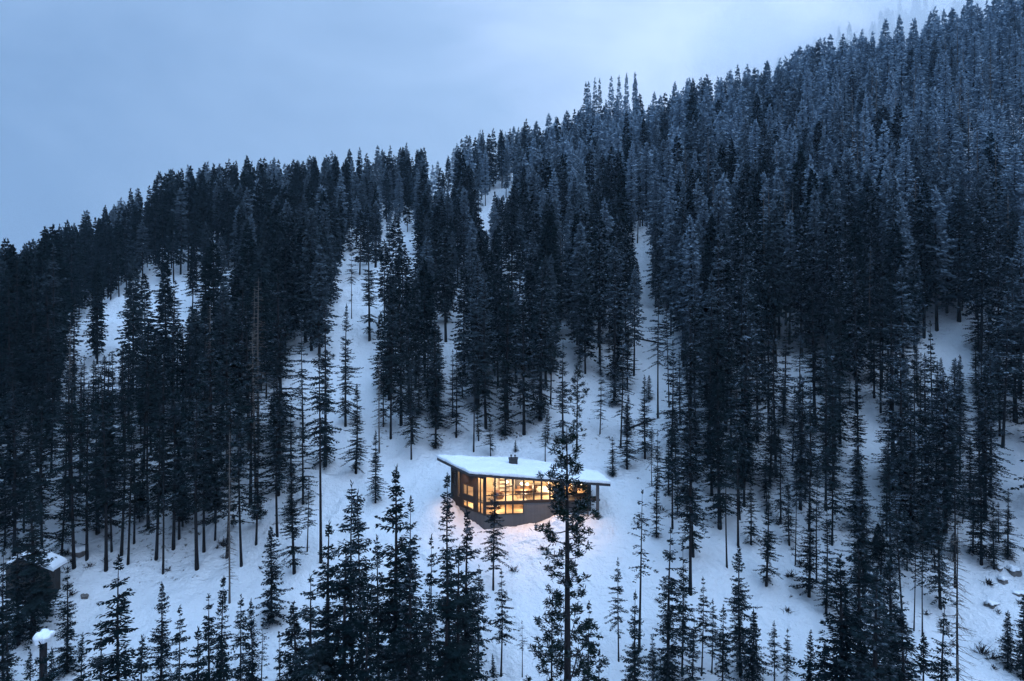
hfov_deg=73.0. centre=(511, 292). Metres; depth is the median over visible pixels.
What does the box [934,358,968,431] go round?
frosted fir tree
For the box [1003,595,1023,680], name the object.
spruce tree
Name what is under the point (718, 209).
frosted fir tree
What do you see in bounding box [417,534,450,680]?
fir tree
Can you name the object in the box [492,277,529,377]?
fir tree
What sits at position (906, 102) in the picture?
frosted fir tree
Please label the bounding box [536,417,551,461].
fir tree
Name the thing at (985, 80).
frosted fir tree
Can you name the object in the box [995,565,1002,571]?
boulder
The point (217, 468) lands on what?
fir tree
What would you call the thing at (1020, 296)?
fir tree
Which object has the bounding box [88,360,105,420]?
fir tree
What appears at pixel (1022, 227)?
frosted fir tree
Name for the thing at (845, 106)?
frosted fir tree
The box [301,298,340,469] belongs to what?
fir tree
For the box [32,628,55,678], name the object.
broken snag
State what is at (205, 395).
fir tree
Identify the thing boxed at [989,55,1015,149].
frosted fir tree
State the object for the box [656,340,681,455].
fir tree
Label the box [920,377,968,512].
frosted fir tree
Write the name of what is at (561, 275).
frosted fir tree
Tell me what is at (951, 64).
frosted fir tree
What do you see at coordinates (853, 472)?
frosted fir tree
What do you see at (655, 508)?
spruce tree
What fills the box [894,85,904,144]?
frosted fir tree
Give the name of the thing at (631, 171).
frosted fir tree
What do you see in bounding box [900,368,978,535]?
frosted fir tree
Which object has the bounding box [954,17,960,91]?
frosted fir tree
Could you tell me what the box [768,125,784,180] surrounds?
frosted fir tree
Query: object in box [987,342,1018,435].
fir tree
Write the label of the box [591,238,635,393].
fir tree
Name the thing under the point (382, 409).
spruce tree
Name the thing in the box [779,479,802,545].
fir tree
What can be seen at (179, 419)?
fir tree
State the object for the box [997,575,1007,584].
boulder
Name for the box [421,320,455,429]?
fir tree
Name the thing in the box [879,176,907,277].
frosted fir tree
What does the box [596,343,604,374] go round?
spruce tree
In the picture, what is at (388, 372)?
fir tree
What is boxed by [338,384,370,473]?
fir tree
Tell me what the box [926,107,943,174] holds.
frosted fir tree
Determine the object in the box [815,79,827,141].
frosted fir tree
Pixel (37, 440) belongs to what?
fir tree
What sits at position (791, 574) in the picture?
shrub
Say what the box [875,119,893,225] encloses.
frosted fir tree
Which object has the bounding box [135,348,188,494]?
fir tree
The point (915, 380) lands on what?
fir tree
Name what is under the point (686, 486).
fir tree
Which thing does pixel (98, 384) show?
fir tree
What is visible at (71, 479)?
fir tree
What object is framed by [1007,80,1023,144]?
frosted fir tree
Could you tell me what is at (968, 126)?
frosted fir tree
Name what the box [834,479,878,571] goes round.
fir tree
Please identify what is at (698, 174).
frosted fir tree
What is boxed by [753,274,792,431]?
fir tree
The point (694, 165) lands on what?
frosted fir tree
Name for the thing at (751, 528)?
fir tree
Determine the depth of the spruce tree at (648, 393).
105.21 m
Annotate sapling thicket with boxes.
[132,474,960,570]
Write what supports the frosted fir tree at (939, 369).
on the snowy ground
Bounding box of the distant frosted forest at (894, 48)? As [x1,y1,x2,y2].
[264,0,1023,441]
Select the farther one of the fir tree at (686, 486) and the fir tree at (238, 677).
the fir tree at (686, 486)
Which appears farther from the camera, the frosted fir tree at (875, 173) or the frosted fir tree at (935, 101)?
the frosted fir tree at (935, 101)
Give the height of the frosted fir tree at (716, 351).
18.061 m
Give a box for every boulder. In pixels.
[69,546,84,557]
[80,593,88,598]
[984,599,999,608]
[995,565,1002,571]
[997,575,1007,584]
[1004,564,1021,576]
[1011,590,1023,596]
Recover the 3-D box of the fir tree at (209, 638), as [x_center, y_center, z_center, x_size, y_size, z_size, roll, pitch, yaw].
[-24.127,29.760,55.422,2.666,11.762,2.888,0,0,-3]
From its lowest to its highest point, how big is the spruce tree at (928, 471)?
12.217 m
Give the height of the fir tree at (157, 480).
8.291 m
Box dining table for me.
[514,488,531,495]
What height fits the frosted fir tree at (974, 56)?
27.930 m
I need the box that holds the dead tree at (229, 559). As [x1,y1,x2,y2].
[219,430,238,603]
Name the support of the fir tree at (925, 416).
on the snowy ground
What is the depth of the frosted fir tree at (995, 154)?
128.13 m
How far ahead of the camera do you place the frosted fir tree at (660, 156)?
177.85 m
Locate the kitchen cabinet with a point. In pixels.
(530, 485)
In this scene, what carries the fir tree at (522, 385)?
on the snowy ground
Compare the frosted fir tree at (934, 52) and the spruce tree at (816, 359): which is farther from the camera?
the frosted fir tree at (934, 52)
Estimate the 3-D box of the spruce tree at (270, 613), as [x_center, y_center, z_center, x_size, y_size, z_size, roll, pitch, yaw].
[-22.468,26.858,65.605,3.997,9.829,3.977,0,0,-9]
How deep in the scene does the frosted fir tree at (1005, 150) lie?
130.74 m
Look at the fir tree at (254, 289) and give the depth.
99.37 m
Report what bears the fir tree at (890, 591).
on the snowy ground
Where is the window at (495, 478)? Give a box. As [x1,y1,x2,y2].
[495,478,505,501]
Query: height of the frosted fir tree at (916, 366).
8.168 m
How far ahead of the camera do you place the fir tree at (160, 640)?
54.98 m
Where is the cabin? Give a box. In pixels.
[436,455,610,529]
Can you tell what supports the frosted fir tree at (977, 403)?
on the snowy ground
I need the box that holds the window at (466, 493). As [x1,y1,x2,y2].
[463,483,473,497]
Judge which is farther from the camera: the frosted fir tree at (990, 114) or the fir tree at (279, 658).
the frosted fir tree at (990, 114)
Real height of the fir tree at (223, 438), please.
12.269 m
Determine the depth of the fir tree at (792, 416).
89.79 m
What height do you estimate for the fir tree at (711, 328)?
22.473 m
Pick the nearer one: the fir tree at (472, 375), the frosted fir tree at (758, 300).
the fir tree at (472, 375)
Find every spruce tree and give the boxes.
[17,418,38,490]
[21,383,50,463]
[51,395,70,476]
[53,376,63,423]
[124,350,137,405]
[129,459,151,505]
[130,370,143,419]
[131,336,139,400]
[133,392,143,442]
[165,385,181,436]
[184,333,202,392]
[192,371,207,418]
[252,527,295,628]
[281,481,298,520]
[288,308,297,339]
[370,366,393,426]
[409,352,428,415]
[414,334,443,415]
[419,328,433,397]
[475,401,484,440]
[490,653,497,678]
[493,355,521,439]
[530,352,538,396]
[542,409,550,440]
[557,273,566,322]
[571,315,585,362]
[592,310,608,343]
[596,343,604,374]
[604,347,627,405]
[604,437,619,476]
[606,331,611,352]
[617,319,639,389]
[622,407,635,433]
[641,375,652,398]
[650,479,664,537]
[662,432,679,494]
[668,475,686,512]
[678,322,688,379]
[684,365,692,414]
[732,456,748,519]
[757,452,773,498]
[759,474,773,510]
[771,442,792,524]
[776,409,784,441]
[791,436,814,498]
[800,629,816,680]
[803,386,824,472]
[809,338,822,382]
[811,361,823,392]
[817,408,838,471]
[818,642,828,680]
[834,590,850,634]
[846,379,854,405]
[861,340,877,384]
[875,437,896,477]
[876,450,898,535]
[906,441,950,551]
[910,315,923,344]
[915,417,928,488]
[935,461,942,513]
[957,438,977,507]
[957,483,968,523]
[961,270,967,310]
[963,284,985,351]
[972,282,995,330]
[982,315,1010,397]
[986,502,1004,543]
[995,610,1020,673]
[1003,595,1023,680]
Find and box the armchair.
[493,490,503,498]
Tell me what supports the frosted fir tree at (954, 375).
on the snowy ground
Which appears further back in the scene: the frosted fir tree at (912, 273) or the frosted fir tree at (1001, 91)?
the frosted fir tree at (1001, 91)
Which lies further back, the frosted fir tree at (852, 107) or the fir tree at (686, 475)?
the frosted fir tree at (852, 107)
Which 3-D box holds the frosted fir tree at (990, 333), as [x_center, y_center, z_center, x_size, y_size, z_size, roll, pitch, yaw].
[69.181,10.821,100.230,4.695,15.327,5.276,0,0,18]
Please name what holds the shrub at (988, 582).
on the snowy ground
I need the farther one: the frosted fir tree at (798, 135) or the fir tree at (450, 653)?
the frosted fir tree at (798, 135)
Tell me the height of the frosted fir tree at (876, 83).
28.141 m
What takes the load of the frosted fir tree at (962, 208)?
on the snowy ground
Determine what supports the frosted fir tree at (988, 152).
on the snowy ground
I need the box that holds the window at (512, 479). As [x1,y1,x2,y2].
[506,479,512,501]
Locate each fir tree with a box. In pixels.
[0,369,44,556]
[0,376,28,498]
[0,391,25,485]
[0,400,19,518]
[0,477,17,546]
[0,490,66,650]
[0,546,24,680]
[0,601,22,680]
[4,530,46,646]
[8,390,62,504]
[9,400,70,544]
[10,284,75,444]
[11,444,45,532]
[19,323,65,416]
[21,649,35,680]
[22,244,73,398]
[24,369,94,524]
[32,641,62,680]
[35,355,74,471]
[38,386,103,569]
[43,571,62,618]
[46,459,84,555]
[47,569,83,679]
[47,646,59,680]
[52,337,67,401]
[56,293,86,403]
[59,359,79,428]
[61,327,74,435]
[61,370,92,466]
[67,381,124,560]
[72,554,146,680]
[73,359,92,486]
[73,633,91,680]
[74,414,122,534]
[76,355,94,433]
[78,374,140,571]
[79,401,126,497]
[86,351,103,412]
[86,631,110,680]
[88,355,136,438]
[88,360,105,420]
[89,382,127,481]
[91,400,131,552]
[95,353,135,465]
[96,381,148,556]
[101,353,118,402]
[104,408,147,564]
[113,350,134,414]
[114,343,136,453]
[115,341,142,434]
[115,425,154,543]
[118,365,164,527]
[126,324,165,465]
[127,336,165,455]
[130,333,147,404]
[130,634,155,680]
[131,392,191,560]
[134,341,170,414]
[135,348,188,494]
[138,329,168,429]
[139,581,174,680]
[141,334,181,429]
[143,455,170,510]
[148,374,197,550]
[148,442,178,574]
[150,396,198,539]
[153,280,186,403]
[155,395,192,468]
[161,382,224,570]
[162,329,184,412]
[164,324,196,420]
[164,605,196,680]
[170,327,203,431]
[172,378,191,436]
[176,333,243,498]
[177,399,241,552]
[180,316,203,400]
[182,395,199,475]
[182,625,211,680]
[189,313,223,446]
[191,313,220,398]
[195,593,224,680]
[198,290,238,416]
[199,301,219,411]
[199,426,228,540]
[200,280,264,436]
[200,386,257,558]
[203,302,215,418]
[204,381,225,465]
[209,641,233,680]
[211,576,234,680]
[213,328,247,484]
[217,293,262,418]
[222,410,266,566]
[222,594,269,680]
[224,301,270,451]
[227,352,284,504]
[231,382,252,470]
[232,598,266,680]
[239,332,268,488]
[244,426,273,545]
[249,287,261,428]
[250,278,270,423]
[250,399,295,536]
[255,622,268,679]
[259,345,294,457]
[260,267,308,427]
[261,371,299,451]
[262,386,301,495]
[273,631,287,680]
[275,451,307,574]
[276,600,319,680]
[282,396,303,476]
[284,574,332,680]
[287,318,318,442]
[289,405,318,504]
[293,316,341,563]
[297,520,355,680]
[299,477,317,551]
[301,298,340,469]
[317,544,369,680]
[325,480,379,680]
[328,488,397,679]
[334,304,363,426]
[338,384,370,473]
[345,248,357,318]
[347,463,427,680]
[348,587,379,680]
[354,534,393,680]
[357,223,384,340]
[364,546,436,680]
[365,431,388,502]
[371,361,387,452]
[372,284,409,439]
[373,279,413,400]
[377,280,414,425]
[388,496,435,677]
[393,367,423,459]
[398,310,422,406]
[398,353,428,443]
[407,586,445,680]
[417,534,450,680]
[418,563,475,680]
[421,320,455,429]
[422,325,447,399]
[424,356,445,448]
[429,544,484,680]
[434,473,462,641]
[444,350,468,437]
[444,507,506,680]
[445,349,459,417]
[448,255,503,408]
[456,341,484,451]
[461,272,505,428]
[470,565,491,671]
[476,417,495,455]
[477,479,512,590]
[488,571,519,676]
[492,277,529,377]
[493,262,526,419]
[505,286,550,434]
[516,164,530,252]
[516,266,564,421]
[517,620,527,676]
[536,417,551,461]
[545,328,559,404]
[551,341,572,437]
[558,220,572,318]
[559,222,565,317]
[568,175,578,234]
[568,187,590,244]
[578,600,599,680]
[590,153,602,214]
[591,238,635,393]
[591,366,609,434]
[593,649,608,680]
[602,156,612,203]
[604,557,628,661]
[610,318,634,447]
[615,395,642,469]
[618,591,648,680]
[622,138,642,220]
[624,146,643,228]
[625,142,641,227]
[627,489,658,652]
[633,375,658,458]
[634,176,643,242]
[636,142,654,225]
[638,142,642,226]
[640,281,672,417]
[642,637,660,680]
[645,428,654,485]
[647,430,666,496]
[648,527,690,680]
[649,148,658,214]
[650,140,670,207]
[651,172,678,307]
[654,426,683,529]
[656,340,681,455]
[659,295,677,406]
[661,295,708,447]
[662,137,673,232]
[662,409,721,595]
[662,541,702,674]
[663,190,693,337]
[666,408,684,484]
[668,214,715,373]
[668,443,709,557]
[669,353,684,423]
[673,127,684,186]
[673,427,694,506]
[678,388,707,479]
[679,617,704,680]
[680,275,706,407]
[683,234,736,400]
[688,150,699,183]
[692,271,736,415]
[692,578,717,675]
[694,338,723,467]
[695,195,712,274]
[696,284,745,430]
[696,315,733,430]
[697,167,701,184]
[697,392,730,495]
[698,172,711,221]
[699,365,750,529]
[701,123,718,205]
[701,184,731,324]
[703,127,713,183]
[703,600,722,671]
[707,605,741,680]
[708,383,726,437]
[714,226,735,377]
[714,347,752,474]
[714,443,744,567]
[719,254,766,407]
[719,309,778,487]
[720,366,757,546]
[721,366,770,507]
[721,545,769,678]
[725,193,755,335]
[726,274,762,398]
[732,375,758,452]
[733,184,744,272]
[735,160,746,185]
[735,608,771,680]
[739,326,769,442]
[740,479,762,546]
[745,118,768,188]
[746,124,753,173]
[747,92,765,143]
[747,159,764,260]
[749,409,786,489]
[752,271,772,364]
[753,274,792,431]
[753,493,783,586]
[754,330,793,476]
[755,309,778,400]
[757,185,768,305]
[761,104,774,164]
[761,156,787,249]
[762,178,780,262]
[763,127,777,181]
[763,621,782,680]
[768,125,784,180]
[771,97,786,164]
[771,114,785,193]
[774,141,780,193]
[774,320,797,406]
[775,377,791,425]
[777,377,816,510]
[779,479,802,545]
[779,629,796,680]
[780,172,793,325]
[780,180,788,268]
[781,375,807,429]
[781,388,803,459]
[782,124,793,215]
[782,553,872,680]
[783,127,801,204]
[783,444,805,565]
[785,135,798,218]
[785,335,815,432]
[786,188,795,310]
[788,83,797,134]
[789,502,825,597]
[790,375,820,486]
[792,111,799,131]
[792,143,807,202]
[794,282,828,428]
[797,98,811,152]
[797,462,829,580]
[799,330,841,511]
[799,400,828,528]
[802,70,816,138]
[802,122,811,151]
[802,132,812,196]
[805,149,821,229]
[808,171,845,336]
[810,542,886,680]
[813,425,851,545]
[813,511,848,614]
[814,89,825,131]
[814,319,864,460]
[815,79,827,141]
[816,235,856,393]
[816,280,856,431]
[818,139,841,208]
[818,319,838,400]
[820,353,847,488]
[821,290,854,447]
[824,68,846,147]
[825,162,848,244]
[826,110,837,164]
[827,95,838,142]
[830,568,903,680]
[831,130,847,195]
[831,441,877,530]
[832,62,848,131]
[834,466,898,615]
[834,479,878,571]
[836,251,874,413]
[838,80,845,143]
[839,151,874,279]
[839,557,919,680]
[840,83,849,148]
[840,374,873,470]
[841,446,870,511]
[842,148,860,245]
[845,65,858,142]
[845,114,864,196]
[846,87,855,156]
[846,162,861,251]
[847,101,859,174]
[848,88,869,178]
[850,116,859,172]
[851,172,882,305]
[851,260,889,412]
[853,89,860,132]
[854,126,863,207]
[855,94,870,187]
[859,82,868,134]
[859,310,884,398]
[860,124,882,226]
[860,162,874,226]
[861,111,866,184]
[861,120,865,185]
[861,521,895,616]
[862,264,894,390]
[863,246,876,342]
[864,58,878,118]
[864,65,881,123]
[864,96,877,178]
[864,233,874,317]
[869,64,875,125]
[870,334,933,492]
[871,70,879,123]
[872,459,908,577]
[874,358,924,481]
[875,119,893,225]
[875,265,925,409]
[875,266,915,426]
[875,400,932,545]
[877,281,894,355]
[877,609,921,680]
[878,341,921,520]
[878,474,925,608]
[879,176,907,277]
[883,71,899,143]
[884,88,895,145]
[888,141,904,208]
[888,152,893,180]
[890,344,930,502]
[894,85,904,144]
[894,93,921,188]
[894,205,921,337]
[895,137,918,226]
[896,105,916,189]
[897,143,918,209]
[899,70,917,130]
[899,135,924,239]
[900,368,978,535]
[904,131,919,220]
[905,102,923,161]
[905,197,927,319]
[905,251,929,346]
[905,528,921,630]
[909,55,918,105]
[909,342,922,405]
[910,77,918,137]
[910,346,923,389]
[910,503,933,635]
[911,33,930,120]
[911,178,918,246]
[911,487,955,609]
[912,353,928,425]
[912,353,942,467]
[913,87,925,167]
[914,64,926,138]
[915,183,934,315]
[915,370,920,446]
[915,633,936,680]
[919,477,947,565]
[920,87,938,174]
[920,87,943,175]
[920,363,942,487]
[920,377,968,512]
[921,320,940,447]
[922,359,976,464]
[924,36,942,99]
[924,154,950,252]
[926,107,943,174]
[926,160,949,257]
[927,597,958,680]
[928,53,948,130]
[930,358,952,419]
[932,39,944,81]
[932,360,939,398]
[933,188,961,313]
[934,100,974,222]
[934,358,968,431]
[935,126,942,168]
[935,518,982,680]
[937,95,971,198]
[937,158,969,300]
[938,51,955,120]
[938,184,977,321]
[939,444,981,588]
[942,146,952,222]
[943,43,960,113]
[948,88,960,137]
[949,356,973,419]
[949,362,978,484]
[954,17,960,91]
[954,26,978,119]
[954,60,971,159]
[955,132,970,234]
[955,367,1008,518]
[956,26,978,98]
[956,77,963,127]
[956,117,972,198]
[957,355,970,400]
[960,39,969,106]
[962,31,986,130]
[962,478,982,552]
[963,85,974,199]
[963,113,992,209]
[963,359,1010,465]
[964,464,1001,565]
[966,340,986,394]
[967,74,987,165]
[967,335,995,458]
[969,96,993,182]
[969,110,989,186]
[972,67,987,122]
[972,114,981,185]
[973,61,992,129]
[974,288,1023,447]
[974,315,1012,415]
[975,131,1004,247]
[975,346,1015,498]
[977,503,1008,569]
[979,33,983,84]
[980,224,1015,381]
[981,20,999,113]
[982,226,1023,392]
[983,53,998,100]
[984,100,994,146]
[984,260,1023,423]
[987,105,1022,230]
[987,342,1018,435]
[988,50,994,117]
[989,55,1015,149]
[990,119,1017,241]
[991,136,1001,278]
[994,143,1023,294]
[994,190,1014,314]
[995,174,1019,297]
[997,488,1023,560]
[998,87,1009,180]
[999,5,1023,99]
[999,148,1010,207]
[1001,25,1017,103]
[1004,32,1023,114]
[1005,49,1013,133]
[1005,203,1023,286]
[1006,364,1023,432]
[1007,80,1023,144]
[1008,116,1021,179]
[1010,15,1023,83]
[1010,33,1023,114]
[1013,179,1023,271]
[1015,107,1022,157]
[1015,136,1023,226]
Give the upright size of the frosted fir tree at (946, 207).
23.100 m
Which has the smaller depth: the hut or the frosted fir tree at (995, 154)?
the hut
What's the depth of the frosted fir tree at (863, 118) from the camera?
164.78 m
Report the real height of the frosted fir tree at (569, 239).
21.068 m
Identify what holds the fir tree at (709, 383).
on the snowy ground
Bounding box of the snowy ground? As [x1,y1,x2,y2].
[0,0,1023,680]
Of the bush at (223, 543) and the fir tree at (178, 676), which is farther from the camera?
the bush at (223, 543)
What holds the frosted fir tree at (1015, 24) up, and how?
on the snowy ground
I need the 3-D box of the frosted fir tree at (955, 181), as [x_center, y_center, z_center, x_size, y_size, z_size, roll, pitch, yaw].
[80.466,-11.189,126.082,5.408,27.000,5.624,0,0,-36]
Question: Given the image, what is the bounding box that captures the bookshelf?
[499,478,508,491]
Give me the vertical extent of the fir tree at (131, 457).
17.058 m
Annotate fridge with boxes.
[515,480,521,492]
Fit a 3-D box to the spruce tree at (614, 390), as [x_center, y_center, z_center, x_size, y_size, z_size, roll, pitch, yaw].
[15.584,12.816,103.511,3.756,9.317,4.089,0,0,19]
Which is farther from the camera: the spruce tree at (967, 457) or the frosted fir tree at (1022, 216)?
the frosted fir tree at (1022, 216)
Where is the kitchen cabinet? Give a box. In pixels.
[522,483,540,492]
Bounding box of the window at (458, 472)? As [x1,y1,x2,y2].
[457,470,459,496]
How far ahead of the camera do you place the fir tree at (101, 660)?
50.13 m
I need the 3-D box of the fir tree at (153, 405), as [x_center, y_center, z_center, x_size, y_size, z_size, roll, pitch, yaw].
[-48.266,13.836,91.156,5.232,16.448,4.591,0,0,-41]
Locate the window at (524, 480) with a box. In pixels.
[524,480,533,500]
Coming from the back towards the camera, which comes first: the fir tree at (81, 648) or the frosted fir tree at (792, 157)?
the frosted fir tree at (792, 157)
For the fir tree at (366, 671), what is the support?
on the snowy ground
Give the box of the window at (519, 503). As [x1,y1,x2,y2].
[513,503,523,513]
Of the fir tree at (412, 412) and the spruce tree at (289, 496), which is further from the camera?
the fir tree at (412, 412)
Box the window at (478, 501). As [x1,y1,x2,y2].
[477,477,483,514]
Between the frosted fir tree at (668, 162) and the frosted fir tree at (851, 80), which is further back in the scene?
the frosted fir tree at (851, 80)
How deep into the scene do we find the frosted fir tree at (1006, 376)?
92.94 m
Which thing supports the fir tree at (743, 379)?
on the snowy ground
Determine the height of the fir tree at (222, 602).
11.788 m
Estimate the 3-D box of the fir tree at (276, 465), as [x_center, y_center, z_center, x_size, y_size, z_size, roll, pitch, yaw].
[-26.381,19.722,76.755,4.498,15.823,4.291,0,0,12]
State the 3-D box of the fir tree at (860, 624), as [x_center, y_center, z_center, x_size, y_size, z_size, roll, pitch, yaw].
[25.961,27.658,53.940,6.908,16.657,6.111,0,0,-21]
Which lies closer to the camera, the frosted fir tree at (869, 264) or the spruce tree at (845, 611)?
the spruce tree at (845, 611)
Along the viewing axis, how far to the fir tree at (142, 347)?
102.64 m
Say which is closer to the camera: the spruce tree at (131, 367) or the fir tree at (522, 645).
the fir tree at (522, 645)
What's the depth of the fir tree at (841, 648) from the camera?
52.48 m
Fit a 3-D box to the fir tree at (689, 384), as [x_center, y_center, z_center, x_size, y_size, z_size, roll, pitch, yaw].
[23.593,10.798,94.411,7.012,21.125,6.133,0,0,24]
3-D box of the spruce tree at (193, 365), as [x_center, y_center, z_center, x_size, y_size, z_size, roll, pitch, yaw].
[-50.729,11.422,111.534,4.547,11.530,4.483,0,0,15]
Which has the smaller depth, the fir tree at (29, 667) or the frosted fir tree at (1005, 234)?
the fir tree at (29, 667)
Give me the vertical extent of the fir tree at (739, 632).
11.998 m
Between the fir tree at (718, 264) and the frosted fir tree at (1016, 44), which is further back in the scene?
the frosted fir tree at (1016, 44)
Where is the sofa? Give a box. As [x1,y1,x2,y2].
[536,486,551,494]
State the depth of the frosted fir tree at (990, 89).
184.25 m
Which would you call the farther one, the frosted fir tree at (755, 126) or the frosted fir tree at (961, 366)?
the frosted fir tree at (755, 126)
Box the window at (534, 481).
[534,481,541,500]
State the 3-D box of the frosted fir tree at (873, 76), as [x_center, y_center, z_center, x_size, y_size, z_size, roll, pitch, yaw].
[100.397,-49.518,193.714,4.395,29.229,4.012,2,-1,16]
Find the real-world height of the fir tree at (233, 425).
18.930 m
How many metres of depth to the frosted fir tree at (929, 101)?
164.45 m
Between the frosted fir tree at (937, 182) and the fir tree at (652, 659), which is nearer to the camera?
the fir tree at (652, 659)
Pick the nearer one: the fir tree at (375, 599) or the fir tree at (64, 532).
the fir tree at (375, 599)
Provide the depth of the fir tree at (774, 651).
58.00 m
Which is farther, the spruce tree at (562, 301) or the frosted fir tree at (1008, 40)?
the frosted fir tree at (1008, 40)
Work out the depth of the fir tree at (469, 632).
52.91 m
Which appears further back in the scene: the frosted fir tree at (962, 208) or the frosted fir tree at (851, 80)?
the frosted fir tree at (851, 80)
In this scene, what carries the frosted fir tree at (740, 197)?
on the snowy ground
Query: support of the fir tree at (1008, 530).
on the snowy ground
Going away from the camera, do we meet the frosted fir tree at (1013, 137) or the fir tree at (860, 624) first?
the fir tree at (860, 624)
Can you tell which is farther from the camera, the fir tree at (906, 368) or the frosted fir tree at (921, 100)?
the frosted fir tree at (921, 100)
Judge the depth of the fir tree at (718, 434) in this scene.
78.14 m
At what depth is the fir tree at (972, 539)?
73.93 m
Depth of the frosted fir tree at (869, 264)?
120.62 m
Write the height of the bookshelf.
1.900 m
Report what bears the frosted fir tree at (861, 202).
on the snowy ground
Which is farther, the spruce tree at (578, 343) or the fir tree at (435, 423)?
the spruce tree at (578, 343)
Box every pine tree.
[524,421,609,680]
[531,584,572,680]
[564,359,589,451]
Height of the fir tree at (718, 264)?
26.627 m
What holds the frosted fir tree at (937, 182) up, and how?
on the snowy ground
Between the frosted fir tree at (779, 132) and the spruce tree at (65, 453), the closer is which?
the spruce tree at (65, 453)
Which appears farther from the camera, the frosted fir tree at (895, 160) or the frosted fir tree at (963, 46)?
the frosted fir tree at (963, 46)
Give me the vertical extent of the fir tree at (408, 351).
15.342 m
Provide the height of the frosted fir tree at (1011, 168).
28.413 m
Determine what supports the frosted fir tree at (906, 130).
on the snowy ground
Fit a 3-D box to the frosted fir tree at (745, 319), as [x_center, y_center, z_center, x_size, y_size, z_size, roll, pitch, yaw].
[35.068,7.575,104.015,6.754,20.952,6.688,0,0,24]
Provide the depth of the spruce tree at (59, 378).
102.59 m
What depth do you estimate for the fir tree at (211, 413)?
81.19 m
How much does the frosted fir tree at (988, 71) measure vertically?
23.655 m
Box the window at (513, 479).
[513,479,523,501]
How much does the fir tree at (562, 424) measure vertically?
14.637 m
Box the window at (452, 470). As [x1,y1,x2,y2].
[452,470,455,484]
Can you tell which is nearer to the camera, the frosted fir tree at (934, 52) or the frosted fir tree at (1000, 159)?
the frosted fir tree at (1000, 159)
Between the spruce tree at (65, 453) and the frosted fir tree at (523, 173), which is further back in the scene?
the frosted fir tree at (523, 173)
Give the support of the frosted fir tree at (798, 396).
on the snowy ground
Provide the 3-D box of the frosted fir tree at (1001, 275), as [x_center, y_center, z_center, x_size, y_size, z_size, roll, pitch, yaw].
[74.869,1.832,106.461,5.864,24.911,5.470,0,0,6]
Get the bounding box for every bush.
[217,537,230,546]
[969,639,995,655]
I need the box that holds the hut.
[0,548,67,601]
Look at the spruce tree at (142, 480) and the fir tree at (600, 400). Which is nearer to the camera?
the spruce tree at (142, 480)
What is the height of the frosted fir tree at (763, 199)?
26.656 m
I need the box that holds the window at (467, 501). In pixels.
[463,499,473,509]
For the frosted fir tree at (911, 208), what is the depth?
121.35 m
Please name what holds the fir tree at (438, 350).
on the snowy ground
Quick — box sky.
[0,0,990,254]
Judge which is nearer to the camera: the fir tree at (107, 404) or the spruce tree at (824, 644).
the spruce tree at (824, 644)
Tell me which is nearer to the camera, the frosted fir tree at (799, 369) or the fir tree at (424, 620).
the fir tree at (424, 620)
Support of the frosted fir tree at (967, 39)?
on the snowy ground
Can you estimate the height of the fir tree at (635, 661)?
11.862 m
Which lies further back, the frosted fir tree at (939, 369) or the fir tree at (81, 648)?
the frosted fir tree at (939, 369)
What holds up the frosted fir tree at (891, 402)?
on the snowy ground
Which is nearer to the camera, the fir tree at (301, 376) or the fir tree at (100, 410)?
the fir tree at (100, 410)
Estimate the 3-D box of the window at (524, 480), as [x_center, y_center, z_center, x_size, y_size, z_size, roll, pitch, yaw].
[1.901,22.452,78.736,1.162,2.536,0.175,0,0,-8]
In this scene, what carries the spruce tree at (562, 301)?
on the snowy ground
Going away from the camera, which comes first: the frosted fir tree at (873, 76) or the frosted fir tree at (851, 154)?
the frosted fir tree at (851, 154)
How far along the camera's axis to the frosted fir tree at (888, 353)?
111.39 m
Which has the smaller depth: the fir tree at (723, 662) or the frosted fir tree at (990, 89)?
the fir tree at (723, 662)
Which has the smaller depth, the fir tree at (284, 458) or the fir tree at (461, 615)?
the fir tree at (461, 615)
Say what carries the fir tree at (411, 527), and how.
on the snowy ground
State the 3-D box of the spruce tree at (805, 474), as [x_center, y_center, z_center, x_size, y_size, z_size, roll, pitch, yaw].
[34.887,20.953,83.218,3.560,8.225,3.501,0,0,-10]
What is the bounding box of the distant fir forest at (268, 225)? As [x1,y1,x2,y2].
[0,83,1023,551]
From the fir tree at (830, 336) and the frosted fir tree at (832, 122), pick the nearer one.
the fir tree at (830, 336)
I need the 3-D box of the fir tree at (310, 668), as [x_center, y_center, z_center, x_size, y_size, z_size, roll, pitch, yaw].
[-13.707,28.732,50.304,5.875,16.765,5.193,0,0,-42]
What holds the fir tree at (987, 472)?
on the snowy ground
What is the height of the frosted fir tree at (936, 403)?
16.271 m
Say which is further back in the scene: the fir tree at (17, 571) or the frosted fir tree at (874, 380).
the frosted fir tree at (874, 380)
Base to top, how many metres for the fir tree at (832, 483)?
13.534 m
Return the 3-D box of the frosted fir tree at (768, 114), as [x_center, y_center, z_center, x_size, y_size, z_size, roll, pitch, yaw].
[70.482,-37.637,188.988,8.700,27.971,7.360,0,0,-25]
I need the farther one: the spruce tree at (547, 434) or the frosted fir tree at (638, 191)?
the frosted fir tree at (638, 191)
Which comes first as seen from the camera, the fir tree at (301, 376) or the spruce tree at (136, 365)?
the fir tree at (301, 376)
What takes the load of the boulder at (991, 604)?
on the snowy ground
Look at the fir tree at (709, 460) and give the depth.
83.49 m
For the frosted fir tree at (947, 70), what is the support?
on the snowy ground
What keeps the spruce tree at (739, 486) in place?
on the snowy ground
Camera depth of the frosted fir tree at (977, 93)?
168.46 m
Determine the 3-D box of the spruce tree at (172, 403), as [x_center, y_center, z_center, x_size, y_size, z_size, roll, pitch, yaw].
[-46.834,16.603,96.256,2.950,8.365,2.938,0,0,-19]
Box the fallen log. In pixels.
[630,418,654,428]
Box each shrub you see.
[65,589,79,595]
[784,569,797,576]
[980,578,996,585]
[984,651,1001,660]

